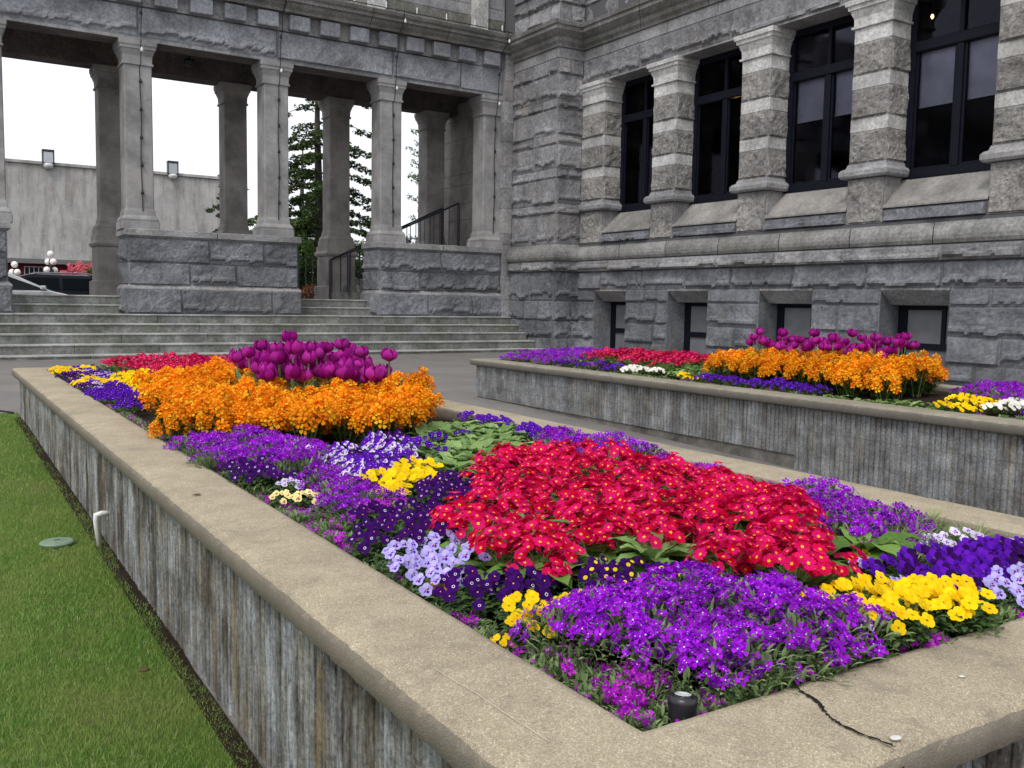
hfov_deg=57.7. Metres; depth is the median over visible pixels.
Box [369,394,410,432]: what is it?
wallflower
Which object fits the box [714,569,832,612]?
aubrieta
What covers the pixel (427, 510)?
pansy
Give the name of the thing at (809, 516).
primrose
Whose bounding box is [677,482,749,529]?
primrose
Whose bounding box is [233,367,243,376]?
wallflower
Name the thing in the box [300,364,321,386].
tulip
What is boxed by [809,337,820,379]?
tulip
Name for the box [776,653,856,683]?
seedling
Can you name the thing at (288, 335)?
tulip
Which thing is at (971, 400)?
pansy
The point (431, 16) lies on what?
light string
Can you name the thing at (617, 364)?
pansy
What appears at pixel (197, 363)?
primrose
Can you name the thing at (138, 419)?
seedling
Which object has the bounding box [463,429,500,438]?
leafy primula
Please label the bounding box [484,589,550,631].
pansy
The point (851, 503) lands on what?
aubrieta
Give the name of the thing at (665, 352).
primrose
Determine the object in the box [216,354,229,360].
primrose
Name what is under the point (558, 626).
aubrieta
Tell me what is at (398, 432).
pansy
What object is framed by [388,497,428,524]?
pansy
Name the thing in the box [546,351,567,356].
aubrieta
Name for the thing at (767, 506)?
primrose
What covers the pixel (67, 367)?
pansy
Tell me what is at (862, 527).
aubrieta
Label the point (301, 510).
aubrieta
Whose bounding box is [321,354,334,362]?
tulip
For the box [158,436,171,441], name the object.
seedling
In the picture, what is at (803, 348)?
tulip
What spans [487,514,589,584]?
primrose
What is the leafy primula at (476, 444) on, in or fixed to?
on the concrete planter at (300, 646)
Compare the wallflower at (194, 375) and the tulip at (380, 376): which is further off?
the wallflower at (194, 375)
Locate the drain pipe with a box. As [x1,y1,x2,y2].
[93,511,108,546]
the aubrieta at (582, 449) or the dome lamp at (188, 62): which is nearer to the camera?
the aubrieta at (582, 449)
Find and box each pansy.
[48,365,68,373]
[50,369,68,374]
[55,371,76,381]
[59,366,74,370]
[62,373,82,382]
[66,377,80,387]
[68,379,93,388]
[72,382,94,390]
[75,365,98,369]
[78,370,94,375]
[79,375,101,381]
[79,380,104,390]
[80,368,94,370]
[81,388,99,396]
[84,390,109,400]
[88,375,107,384]
[90,371,110,375]
[91,385,104,388]
[93,377,108,385]
[93,393,121,404]
[95,387,118,392]
[99,370,117,376]
[99,390,115,400]
[100,392,128,404]
[102,377,125,382]
[103,380,123,385]
[105,382,127,388]
[110,372,129,378]
[112,392,138,405]
[112,400,144,412]
[115,386,136,392]
[115,389,136,401]
[116,379,130,386]
[116,396,143,407]
[118,373,135,379]
[220,456,255,479]
[228,463,268,487]
[236,462,283,490]
[250,453,282,471]
[264,489,297,506]
[270,469,305,491]
[271,477,307,492]
[284,489,322,509]
[321,449,354,462]
[322,455,349,467]
[326,445,351,461]
[328,440,360,453]
[337,466,376,481]
[338,499,400,534]
[341,457,366,467]
[343,526,393,562]
[345,463,363,473]
[345,517,395,544]
[346,451,378,466]
[347,447,371,455]
[354,449,391,467]
[358,430,391,446]
[358,442,387,458]
[359,461,397,482]
[359,467,396,492]
[360,435,388,450]
[361,438,382,453]
[362,458,393,473]
[370,440,404,458]
[370,539,431,576]
[373,450,399,460]
[375,483,412,505]
[375,512,427,548]
[377,466,410,481]
[379,442,410,457]
[379,468,418,492]
[380,478,416,497]
[380,553,434,587]
[381,509,432,540]
[385,429,410,440]
[387,448,421,465]
[387,462,413,475]
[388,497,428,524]
[389,436,419,446]
[391,443,425,459]
[393,525,430,558]
[394,456,426,468]
[400,436,437,457]
[403,547,464,581]
[404,518,458,548]
[406,465,437,484]
[406,478,455,503]
[408,468,436,486]
[408,468,443,494]
[410,457,445,473]
[411,474,457,499]
[411,567,464,601]
[412,485,456,509]
[416,502,456,530]
[416,549,466,581]
[418,529,471,558]
[422,431,450,442]
[424,576,503,623]
[426,579,458,598]
[429,469,465,487]
[430,564,496,607]
[434,446,453,454]
[437,541,491,576]
[445,470,475,491]
[445,478,474,499]
[446,487,485,503]
[453,410,482,422]
[453,429,475,435]
[453,485,497,504]
[472,567,538,613]
[473,414,495,423]
[483,567,530,603]
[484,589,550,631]
[486,414,515,425]
[490,417,515,429]
[490,565,561,608]
[490,633,516,653]
[502,605,573,649]
[511,428,531,440]
[515,422,541,436]
[516,424,542,441]
[517,421,538,433]
[534,425,550,431]
[546,589,582,636]
[553,359,567,365]
[560,361,574,366]
[563,563,623,592]
[568,360,582,366]
[572,555,621,585]
[576,362,590,367]
[586,365,598,369]
[594,360,606,366]
[598,556,658,582]
[599,364,611,370]
[601,366,616,371]
[607,575,649,583]
[609,363,624,369]
[617,367,637,373]
[635,366,653,374]
[644,561,691,589]
[648,367,664,374]
[676,371,691,377]
[682,375,693,379]
[694,373,715,382]
[705,374,722,381]
[709,375,727,382]
[722,376,744,384]
[733,379,751,387]
[745,379,763,387]
[752,380,774,388]
[768,377,789,387]
[772,380,789,388]
[780,383,800,392]
[783,381,803,389]
[794,383,812,391]
[797,386,822,395]
[798,591,823,618]
[811,384,832,393]
[813,593,864,636]
[819,576,886,613]
[821,573,903,628]
[836,614,880,636]
[841,549,883,572]
[848,556,875,577]
[848,570,900,598]
[852,596,933,648]
[861,552,927,584]
[864,582,941,627]
[871,587,957,640]
[887,574,904,584]
[890,541,974,581]
[893,572,956,600]
[897,577,936,611]
[899,582,985,632]
[911,533,956,558]
[913,558,985,600]
[924,573,1002,619]
[926,581,992,625]
[927,586,1006,634]
[928,400,955,410]
[939,527,983,546]
[941,541,1006,566]
[944,394,969,404]
[946,550,1018,592]
[950,402,971,412]
[952,405,984,413]
[953,392,975,401]
[957,397,978,404]
[959,534,1023,573]
[969,396,995,404]
[973,401,1000,411]
[976,403,1007,413]
[978,564,1023,603]
[978,576,1023,616]
[983,398,1009,408]
[993,399,1023,411]
[1001,536,1023,559]
[1002,543,1023,564]
[1004,397,1023,409]
[1006,403,1023,414]
[1016,562,1023,574]
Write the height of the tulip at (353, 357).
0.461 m
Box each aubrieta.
[163,431,203,453]
[178,434,234,455]
[183,430,228,449]
[186,445,247,471]
[197,439,249,451]
[200,442,256,465]
[208,446,268,468]
[212,430,266,444]
[220,424,270,440]
[238,429,294,445]
[242,437,273,453]
[247,448,286,464]
[248,436,294,457]
[256,434,310,450]
[258,451,328,482]
[263,445,329,470]
[270,441,335,462]
[280,506,322,523]
[285,468,348,494]
[290,435,310,441]
[293,462,361,486]
[295,438,336,452]
[295,512,342,523]
[297,518,323,529]
[304,493,369,523]
[310,473,375,500]
[310,515,365,537]
[311,482,372,506]
[313,525,352,538]
[325,496,388,524]
[329,483,406,513]
[329,530,379,548]
[349,497,413,521]
[491,634,545,665]
[498,353,518,359]
[508,589,639,663]
[509,353,531,361]
[511,349,533,355]
[511,637,595,667]
[528,353,546,360]
[528,427,583,441]
[529,349,551,355]
[530,355,548,362]
[531,652,592,692]
[532,356,560,364]
[536,425,580,438]
[536,430,584,450]
[536,576,667,647]
[542,435,582,449]
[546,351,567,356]
[547,593,692,667]
[551,355,573,360]
[553,660,633,702]
[558,349,576,352]
[565,351,584,357]
[567,672,649,723]
[568,355,590,360]
[569,432,617,451]
[571,438,618,452]
[572,663,658,706]
[576,351,598,358]
[577,445,613,456]
[583,659,695,723]
[587,430,637,443]
[597,573,711,640]
[600,619,751,692]
[602,582,726,655]
[604,703,673,731]
[608,438,664,456]
[618,442,667,456]
[631,560,745,607]
[634,693,710,730]
[637,604,772,671]
[644,452,689,465]
[652,682,746,714]
[654,614,811,696]
[657,576,770,628]
[688,577,769,624]
[690,461,716,468]
[696,463,720,469]
[699,613,854,685]
[712,601,820,661]
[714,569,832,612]
[716,577,853,636]
[724,594,884,668]
[772,483,827,497]
[782,475,855,499]
[783,591,913,658]
[797,497,844,518]
[799,503,875,542]
[806,494,834,506]
[817,487,863,504]
[817,513,893,551]
[822,495,900,521]
[840,509,937,549]
[846,499,938,536]
[882,505,941,529]
[948,383,996,397]
[965,379,1003,389]
[981,387,1023,402]
[984,382,1022,391]
[992,381,1023,388]
[996,385,1023,395]
[997,392,1023,405]
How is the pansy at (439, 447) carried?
on the concrete planter at (300, 646)
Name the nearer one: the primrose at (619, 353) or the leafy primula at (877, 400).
the leafy primula at (877, 400)
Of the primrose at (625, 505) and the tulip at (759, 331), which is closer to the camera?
the primrose at (625, 505)
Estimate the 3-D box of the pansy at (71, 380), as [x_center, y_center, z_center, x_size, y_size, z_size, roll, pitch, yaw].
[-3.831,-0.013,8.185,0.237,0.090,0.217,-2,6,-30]
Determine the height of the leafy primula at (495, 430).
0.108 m
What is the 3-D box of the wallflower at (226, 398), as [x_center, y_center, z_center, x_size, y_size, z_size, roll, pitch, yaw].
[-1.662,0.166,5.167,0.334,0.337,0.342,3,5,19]
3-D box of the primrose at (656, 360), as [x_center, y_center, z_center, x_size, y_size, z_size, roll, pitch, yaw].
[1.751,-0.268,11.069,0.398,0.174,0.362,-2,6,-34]
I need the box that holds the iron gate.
[298,255,317,298]
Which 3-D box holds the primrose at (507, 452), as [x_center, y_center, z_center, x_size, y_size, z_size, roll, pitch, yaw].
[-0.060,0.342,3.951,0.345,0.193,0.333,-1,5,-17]
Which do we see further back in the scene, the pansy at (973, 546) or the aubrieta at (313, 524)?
the aubrieta at (313, 524)
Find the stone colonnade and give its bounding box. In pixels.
[0,0,515,316]
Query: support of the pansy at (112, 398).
in the concrete planter at (300, 646)
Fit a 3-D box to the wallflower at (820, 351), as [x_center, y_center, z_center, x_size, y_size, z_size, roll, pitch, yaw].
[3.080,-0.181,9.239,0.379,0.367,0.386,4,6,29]
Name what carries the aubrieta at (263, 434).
on the concrete planter at (300, 646)
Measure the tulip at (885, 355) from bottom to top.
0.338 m
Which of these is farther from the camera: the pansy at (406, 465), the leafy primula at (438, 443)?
the leafy primula at (438, 443)
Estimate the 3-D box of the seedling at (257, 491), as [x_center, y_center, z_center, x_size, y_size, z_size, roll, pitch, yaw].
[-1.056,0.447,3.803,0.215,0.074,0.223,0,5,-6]
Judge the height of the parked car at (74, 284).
1.539 m
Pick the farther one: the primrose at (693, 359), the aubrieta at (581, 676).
the primrose at (693, 359)
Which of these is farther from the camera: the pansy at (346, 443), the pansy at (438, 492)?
the pansy at (346, 443)
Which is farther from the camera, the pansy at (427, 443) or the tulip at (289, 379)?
the tulip at (289, 379)
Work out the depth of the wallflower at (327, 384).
5.79 m
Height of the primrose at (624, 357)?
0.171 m
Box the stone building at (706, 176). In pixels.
[499,0,1023,385]
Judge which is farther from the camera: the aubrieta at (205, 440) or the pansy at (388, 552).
the aubrieta at (205, 440)
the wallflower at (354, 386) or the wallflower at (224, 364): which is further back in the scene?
the wallflower at (224, 364)
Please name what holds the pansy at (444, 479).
on the concrete planter at (300, 646)
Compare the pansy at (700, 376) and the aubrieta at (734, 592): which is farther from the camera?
the pansy at (700, 376)
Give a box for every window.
[24,266,43,274]
[610,302,625,348]
[619,74,653,212]
[683,303,706,360]
[691,48,742,203]
[776,304,811,348]
[784,14,853,193]
[897,305,948,381]
[903,0,999,179]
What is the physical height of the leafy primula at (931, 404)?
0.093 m
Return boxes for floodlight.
[41,149,54,168]
[166,160,178,178]
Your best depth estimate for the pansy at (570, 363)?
11.39 m
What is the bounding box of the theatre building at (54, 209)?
[5,158,219,275]
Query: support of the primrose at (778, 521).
on the concrete planter at (300, 646)
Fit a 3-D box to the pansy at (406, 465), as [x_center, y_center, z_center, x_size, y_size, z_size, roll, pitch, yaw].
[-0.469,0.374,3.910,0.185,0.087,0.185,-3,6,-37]
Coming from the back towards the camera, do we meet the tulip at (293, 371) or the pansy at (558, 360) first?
the pansy at (558, 360)
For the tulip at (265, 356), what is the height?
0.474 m
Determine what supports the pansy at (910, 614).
in the concrete planter at (300, 646)
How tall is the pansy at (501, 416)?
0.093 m
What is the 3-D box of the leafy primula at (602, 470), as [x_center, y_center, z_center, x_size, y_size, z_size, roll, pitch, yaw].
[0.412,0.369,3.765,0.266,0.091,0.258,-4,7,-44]
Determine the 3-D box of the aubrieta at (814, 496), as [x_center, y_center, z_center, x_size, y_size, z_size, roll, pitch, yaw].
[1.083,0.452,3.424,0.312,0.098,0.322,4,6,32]
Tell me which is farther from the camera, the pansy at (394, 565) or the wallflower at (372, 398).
the wallflower at (372, 398)
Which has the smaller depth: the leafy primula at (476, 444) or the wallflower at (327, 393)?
the leafy primula at (476, 444)
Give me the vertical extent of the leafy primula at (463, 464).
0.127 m
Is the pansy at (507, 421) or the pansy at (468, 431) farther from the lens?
the pansy at (507, 421)
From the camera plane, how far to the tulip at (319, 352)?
6.15 m
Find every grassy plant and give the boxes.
[847,517,941,554]
[879,550,930,574]
[882,504,958,532]
[897,540,937,563]
[906,526,969,550]
[912,517,981,544]
[941,522,1012,542]
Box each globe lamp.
[9,261,20,274]
[43,251,57,271]
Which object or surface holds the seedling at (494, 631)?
on the concrete planter at (300, 646)
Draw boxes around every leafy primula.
[397,441,433,458]
[403,424,451,437]
[404,433,455,443]
[410,446,474,464]
[415,421,455,432]
[420,427,481,440]
[422,434,473,445]
[422,458,474,476]
[424,451,485,469]
[425,421,467,431]
[428,420,482,426]
[433,442,471,449]
[436,425,481,433]
[437,460,476,473]
[445,441,494,465]
[446,440,486,455]
[448,433,500,440]
[452,425,500,433]
[452,449,497,465]
[454,438,502,450]
[455,434,514,447]
[460,421,504,429]
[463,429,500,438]
[468,433,530,446]
[471,429,529,439]
[478,422,516,434]
[487,424,515,433]
[487,509,571,543]
[491,431,527,441]
[492,441,533,447]
[499,468,541,484]
[582,464,622,481]
[608,531,699,566]
[635,492,673,507]
[665,369,689,378]
[683,366,701,375]
[686,372,713,379]
[824,394,850,399]
[827,526,926,577]
[866,399,894,402]
[885,399,913,403]
[895,401,924,407]
[927,402,954,411]
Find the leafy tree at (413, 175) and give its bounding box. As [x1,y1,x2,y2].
[405,129,418,241]
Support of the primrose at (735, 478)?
on the concrete planter at (300, 646)
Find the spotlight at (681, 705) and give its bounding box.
[667,691,697,724]
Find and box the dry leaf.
[138,668,149,671]
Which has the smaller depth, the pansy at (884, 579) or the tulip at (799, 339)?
the pansy at (884, 579)
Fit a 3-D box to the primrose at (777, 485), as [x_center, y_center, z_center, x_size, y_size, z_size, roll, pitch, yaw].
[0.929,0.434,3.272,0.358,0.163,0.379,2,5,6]
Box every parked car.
[8,273,66,294]
[18,272,91,294]
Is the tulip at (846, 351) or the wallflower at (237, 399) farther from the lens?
the tulip at (846, 351)
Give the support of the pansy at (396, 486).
on the concrete planter at (300, 646)
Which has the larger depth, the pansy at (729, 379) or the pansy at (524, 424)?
the pansy at (729, 379)
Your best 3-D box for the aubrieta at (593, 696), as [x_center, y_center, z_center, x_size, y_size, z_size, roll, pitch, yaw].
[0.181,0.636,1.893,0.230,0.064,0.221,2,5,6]
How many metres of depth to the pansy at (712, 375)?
9.50 m
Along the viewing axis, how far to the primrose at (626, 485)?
3.37 m
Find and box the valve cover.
[39,537,74,547]
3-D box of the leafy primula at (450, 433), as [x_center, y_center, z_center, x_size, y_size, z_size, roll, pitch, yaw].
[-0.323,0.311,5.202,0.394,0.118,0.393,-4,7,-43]
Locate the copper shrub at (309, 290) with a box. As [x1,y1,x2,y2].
[301,283,315,298]
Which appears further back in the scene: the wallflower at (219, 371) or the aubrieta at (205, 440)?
the wallflower at (219, 371)
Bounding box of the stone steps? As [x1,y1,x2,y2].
[0,294,542,360]
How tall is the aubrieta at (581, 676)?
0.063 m
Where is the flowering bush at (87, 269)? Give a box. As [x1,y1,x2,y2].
[59,261,91,275]
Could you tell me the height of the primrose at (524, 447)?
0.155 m
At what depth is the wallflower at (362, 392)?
5.57 m
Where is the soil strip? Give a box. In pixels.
[15,417,262,767]
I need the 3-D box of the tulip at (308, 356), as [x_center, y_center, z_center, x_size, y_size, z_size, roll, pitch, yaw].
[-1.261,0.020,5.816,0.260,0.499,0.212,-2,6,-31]
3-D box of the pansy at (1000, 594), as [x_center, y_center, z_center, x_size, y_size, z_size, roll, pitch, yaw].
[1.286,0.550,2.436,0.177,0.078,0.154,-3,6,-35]
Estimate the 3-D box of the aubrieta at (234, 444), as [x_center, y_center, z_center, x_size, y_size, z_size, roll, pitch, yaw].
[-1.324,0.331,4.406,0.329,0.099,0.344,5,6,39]
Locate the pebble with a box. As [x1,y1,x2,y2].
[889,735,901,739]
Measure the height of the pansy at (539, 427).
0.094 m
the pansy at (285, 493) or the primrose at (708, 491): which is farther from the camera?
the pansy at (285, 493)
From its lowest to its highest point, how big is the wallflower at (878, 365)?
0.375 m
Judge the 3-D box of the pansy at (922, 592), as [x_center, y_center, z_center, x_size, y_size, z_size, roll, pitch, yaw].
[1.034,0.540,2.267,0.216,0.100,0.188,5,6,37]
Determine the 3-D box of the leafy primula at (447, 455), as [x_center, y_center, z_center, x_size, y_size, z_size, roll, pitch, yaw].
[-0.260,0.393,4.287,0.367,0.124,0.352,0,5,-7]
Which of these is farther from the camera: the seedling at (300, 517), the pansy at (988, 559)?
the seedling at (300, 517)
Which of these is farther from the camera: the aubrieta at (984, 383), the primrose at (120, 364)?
the primrose at (120, 364)
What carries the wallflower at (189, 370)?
on the concrete planter at (300, 646)
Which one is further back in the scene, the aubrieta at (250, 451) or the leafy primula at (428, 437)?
the leafy primula at (428, 437)
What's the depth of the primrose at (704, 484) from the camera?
3.42 m
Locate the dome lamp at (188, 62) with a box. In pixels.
[184,55,194,66]
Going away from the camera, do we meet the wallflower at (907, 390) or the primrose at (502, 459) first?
the primrose at (502, 459)
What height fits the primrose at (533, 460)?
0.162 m
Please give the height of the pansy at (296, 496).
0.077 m
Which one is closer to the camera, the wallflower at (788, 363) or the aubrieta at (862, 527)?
the aubrieta at (862, 527)
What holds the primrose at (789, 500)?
on the concrete planter at (300, 646)
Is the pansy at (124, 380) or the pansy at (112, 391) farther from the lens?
the pansy at (124, 380)
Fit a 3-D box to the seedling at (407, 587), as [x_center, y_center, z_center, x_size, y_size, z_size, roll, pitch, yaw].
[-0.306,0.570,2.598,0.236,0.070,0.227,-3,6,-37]
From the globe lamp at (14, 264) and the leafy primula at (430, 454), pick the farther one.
the globe lamp at (14, 264)
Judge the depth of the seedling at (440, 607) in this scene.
2.42 m
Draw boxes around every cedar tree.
[205,175,251,232]
[248,99,413,283]
[289,151,314,286]
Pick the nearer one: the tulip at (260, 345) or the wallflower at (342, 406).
the wallflower at (342, 406)
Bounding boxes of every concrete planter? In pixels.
[12,366,1023,767]
[470,358,1023,517]
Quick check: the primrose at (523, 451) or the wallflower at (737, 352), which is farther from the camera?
the wallflower at (737, 352)
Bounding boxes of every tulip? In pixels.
[227,348,255,384]
[233,345,255,383]
[234,357,245,373]
[237,357,259,381]
[239,361,265,385]
[241,339,269,375]
[242,350,285,379]
[246,361,281,392]
[254,349,266,358]
[254,362,290,386]
[259,367,286,389]
[262,349,298,389]
[268,341,284,351]
[273,339,307,385]
[280,362,300,382]
[280,374,299,392]
[281,330,297,341]
[284,362,303,392]
[287,353,296,382]
[293,367,312,392]
[295,348,325,392]
[297,341,314,385]
[299,360,324,384]
[299,366,331,388]
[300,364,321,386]
[306,340,322,380]
[314,346,323,364]
[317,354,324,383]
[319,341,333,360]
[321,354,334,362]
[321,356,360,386]
[322,360,348,384]
[327,365,357,387]
[333,338,349,350]
[335,349,360,388]
[344,342,356,350]
[350,365,360,382]
[351,352,365,361]
[352,345,368,371]
[353,374,361,386]
[354,358,364,368]
[359,375,387,389]
[361,365,379,386]
[363,368,382,387]
[365,356,372,363]
[376,363,406,383]
[380,348,403,386]
[382,368,390,378]
[741,339,757,350]
[748,333,758,369]
[755,327,763,351]
[756,341,776,352]
[757,335,767,370]
[769,341,784,356]
[776,336,785,340]
[777,328,788,352]
[784,345,798,356]
[789,340,798,351]
[795,336,804,376]
[801,341,814,378]
[801,343,810,358]
[809,329,819,351]
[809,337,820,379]
[816,333,845,364]
[818,341,827,379]
[826,342,839,355]
[831,342,844,353]
[839,327,858,350]
[839,338,849,348]
[843,348,852,355]
[846,337,874,352]
[850,343,857,349]
[856,342,870,359]
[857,334,866,342]
[857,342,868,355]
[868,335,893,355]
[870,332,881,354]
[872,347,882,356]
[877,350,887,358]
[882,337,892,344]
[883,345,895,355]
[891,345,915,357]
[892,337,905,356]
[900,332,911,354]
[906,340,924,361]
[908,340,919,353]
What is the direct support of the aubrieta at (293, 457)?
on the concrete planter at (300, 646)
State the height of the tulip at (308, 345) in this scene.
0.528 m
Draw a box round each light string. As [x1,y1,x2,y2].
[139,0,143,210]
[277,0,286,219]
[348,0,511,32]
[392,10,406,212]
[493,31,510,230]
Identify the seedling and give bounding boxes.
[126,416,142,421]
[133,420,155,426]
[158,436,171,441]
[206,466,229,472]
[216,469,240,484]
[236,483,260,490]
[241,485,274,496]
[253,493,278,501]
[259,499,289,508]
[275,503,306,513]
[288,509,317,523]
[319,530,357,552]
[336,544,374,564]
[362,559,387,574]
[382,570,417,592]
[390,572,431,599]
[423,597,444,606]
[435,602,472,614]
[448,610,503,638]
[474,625,511,642]
[522,652,559,679]
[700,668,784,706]
[737,658,828,699]
[759,387,777,390]
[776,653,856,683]
[806,646,868,672]
[846,638,901,666]
[874,625,957,655]
[937,618,1003,638]
[976,602,1022,629]
[997,602,1023,619]
[1008,414,1023,419]
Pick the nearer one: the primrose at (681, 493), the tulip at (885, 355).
the primrose at (681, 493)
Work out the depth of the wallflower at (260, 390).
5.45 m
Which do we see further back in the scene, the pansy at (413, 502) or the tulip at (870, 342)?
the tulip at (870, 342)
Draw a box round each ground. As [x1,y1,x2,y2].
[0,352,943,477]
[0,413,237,767]
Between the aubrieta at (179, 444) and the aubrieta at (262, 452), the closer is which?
the aubrieta at (262, 452)
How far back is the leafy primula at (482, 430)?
5.24 m
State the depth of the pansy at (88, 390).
7.34 m
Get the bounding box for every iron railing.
[329,207,443,298]
[347,202,459,291]
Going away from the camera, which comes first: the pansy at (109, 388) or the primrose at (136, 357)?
the pansy at (109, 388)
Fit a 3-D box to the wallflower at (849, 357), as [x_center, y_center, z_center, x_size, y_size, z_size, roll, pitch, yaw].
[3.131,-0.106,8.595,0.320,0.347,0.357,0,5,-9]
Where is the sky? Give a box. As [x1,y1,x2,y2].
[2,57,418,259]
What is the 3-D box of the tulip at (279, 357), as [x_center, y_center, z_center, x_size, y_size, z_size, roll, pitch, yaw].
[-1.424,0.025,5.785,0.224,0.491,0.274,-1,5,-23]
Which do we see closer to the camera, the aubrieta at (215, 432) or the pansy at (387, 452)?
the pansy at (387, 452)
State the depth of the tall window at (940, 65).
16.46 m
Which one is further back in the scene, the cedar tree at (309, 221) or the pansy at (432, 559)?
the cedar tree at (309, 221)
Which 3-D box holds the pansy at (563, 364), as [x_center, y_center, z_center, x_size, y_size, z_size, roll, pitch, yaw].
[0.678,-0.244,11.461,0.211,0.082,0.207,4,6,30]
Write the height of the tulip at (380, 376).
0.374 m
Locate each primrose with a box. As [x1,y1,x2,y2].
[95,357,114,370]
[99,357,126,373]
[105,355,130,370]
[113,360,136,373]
[120,363,144,377]
[127,352,148,365]
[129,358,155,369]
[131,355,153,368]
[138,364,158,370]
[142,356,161,363]
[146,353,160,363]
[146,367,163,373]
[150,357,171,363]
[154,360,177,367]
[156,352,175,359]
[160,362,178,369]
[164,352,179,359]
[170,362,189,367]
[184,354,201,368]
[186,352,202,357]
[189,360,206,367]
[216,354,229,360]
[426,491,470,539]
[438,503,535,565]
[449,456,511,485]
[453,519,544,591]
[458,451,521,487]
[459,441,522,469]
[461,472,516,504]
[461,488,534,534]
[464,481,526,513]
[469,496,525,553]
[470,493,555,543]
[484,530,607,590]
[485,457,537,479]
[486,461,540,495]
[487,448,527,472]
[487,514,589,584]
[490,503,580,553]
[493,472,560,512]
[498,471,559,506]
[499,442,553,469]
[500,490,565,527]
[508,452,543,472]
[521,460,596,498]
[521,470,590,517]
[523,440,564,461]
[523,451,553,461]
[527,453,586,488]
[528,440,565,454]
[533,454,569,479]
[533,482,582,516]
[535,519,639,585]
[536,496,587,533]
[550,498,624,545]
[551,477,624,509]
[552,446,588,476]
[552,466,603,493]
[552,516,622,558]
[555,437,598,458]
[556,452,620,485]
[558,472,615,508]
[564,483,623,522]
[565,506,637,556]
[577,351,594,361]
[577,449,604,479]
[578,457,621,482]
[578,511,656,563]
[582,437,635,467]
[586,448,622,485]
[587,350,606,359]
[590,352,606,360]
[590,480,636,494]
[591,495,643,533]
[595,457,640,481]
[597,350,620,363]
[598,483,669,529]
[599,462,651,499]
[609,350,629,365]
[610,351,628,362]
[612,510,694,561]
[613,355,636,369]
[615,497,671,543]
[618,346,627,356]
[618,452,686,481]
[619,454,653,468]
[623,509,703,575]
[624,350,640,360]
[624,482,653,505]
[625,355,648,366]
[626,467,685,497]
[629,455,660,473]
[630,498,707,539]
[633,353,656,370]
[636,463,683,485]
[642,451,693,483]
[643,351,658,363]
[645,481,714,520]
[646,354,671,366]
[647,460,700,489]
[648,356,678,370]
[652,355,685,372]
[653,358,670,367]
[657,488,693,517]
[660,351,674,357]
[663,505,744,541]
[669,355,694,371]
[671,471,700,496]
[672,358,693,370]
[672,490,740,522]
[674,466,731,490]
[674,515,731,558]
[677,350,688,363]
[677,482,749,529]
[677,531,775,581]
[679,536,768,576]
[686,353,704,364]
[687,495,758,539]
[688,357,711,366]
[691,354,713,368]
[692,467,749,501]
[696,480,724,502]
[707,461,733,477]
[707,509,790,551]
[709,529,791,575]
[714,479,756,514]
[717,491,782,530]
[717,522,802,582]
[719,475,771,496]
[727,483,841,539]
[734,492,781,522]
[736,489,851,549]
[736,500,810,539]
[738,473,765,487]
[746,508,858,563]
[750,534,857,594]
[755,516,857,588]
[762,536,877,598]
[770,483,814,515]
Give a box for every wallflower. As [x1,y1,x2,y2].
[131,365,175,408]
[137,381,173,430]
[146,380,196,406]
[146,397,198,441]
[157,365,194,382]
[160,377,202,405]
[160,386,193,431]
[162,386,211,434]
[165,382,214,403]
[168,370,199,383]
[170,391,230,435]
[178,368,215,380]
[188,383,238,432]
[193,375,227,387]
[193,387,235,427]
[198,355,223,375]
[199,370,220,378]
[199,379,228,392]
[210,383,246,431]
[211,382,241,392]
[212,368,237,384]
[219,359,233,368]
[224,400,265,431]
[226,392,261,428]
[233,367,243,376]
[234,376,282,429]
[242,378,286,428]
[244,398,303,434]
[250,386,300,434]
[257,377,289,390]
[269,389,312,435]
[275,394,337,440]
[283,386,321,400]
[286,392,339,440]
[300,390,335,438]
[303,377,342,397]
[316,380,341,392]
[319,398,371,446]
[327,398,353,441]
[328,386,371,435]
[335,381,375,431]
[347,379,378,395]
[347,399,399,444]
[355,397,386,436]
[362,373,410,393]
[364,391,411,439]
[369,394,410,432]
[377,388,402,398]
[388,385,431,430]
[391,371,408,384]
[391,398,429,436]
[393,371,413,382]
[401,366,444,408]
[404,390,437,422]
[412,383,436,424]
[702,349,732,379]
[722,348,744,377]
[728,347,768,382]
[732,349,757,377]
[738,355,774,383]
[758,347,784,380]
[759,355,780,382]
[763,354,795,384]
[775,350,788,376]
[776,349,799,383]
[781,355,806,383]
[782,355,818,390]
[798,350,811,356]
[802,355,831,391]
[810,350,831,356]
[817,352,848,390]
[824,359,851,393]
[826,352,860,381]
[830,361,870,396]
[842,354,864,390]
[849,354,874,393]
[853,348,867,355]
[855,355,893,396]
[861,363,904,400]
[864,351,894,385]
[882,362,917,398]
[884,356,910,395]
[899,353,940,396]
[901,356,930,393]
[907,358,948,393]
[912,349,942,365]
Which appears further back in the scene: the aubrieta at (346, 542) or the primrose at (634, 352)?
the primrose at (634, 352)
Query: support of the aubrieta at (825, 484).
on the concrete planter at (300, 646)
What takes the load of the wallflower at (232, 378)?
on the concrete planter at (300, 646)
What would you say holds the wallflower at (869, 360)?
on the concrete planter at (971, 459)
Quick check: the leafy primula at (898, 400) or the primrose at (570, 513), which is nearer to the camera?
the primrose at (570, 513)
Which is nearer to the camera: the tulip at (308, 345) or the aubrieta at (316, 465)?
the aubrieta at (316, 465)
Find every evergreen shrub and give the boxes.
[293,228,316,289]
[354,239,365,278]
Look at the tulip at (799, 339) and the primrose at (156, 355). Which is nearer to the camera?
the tulip at (799, 339)

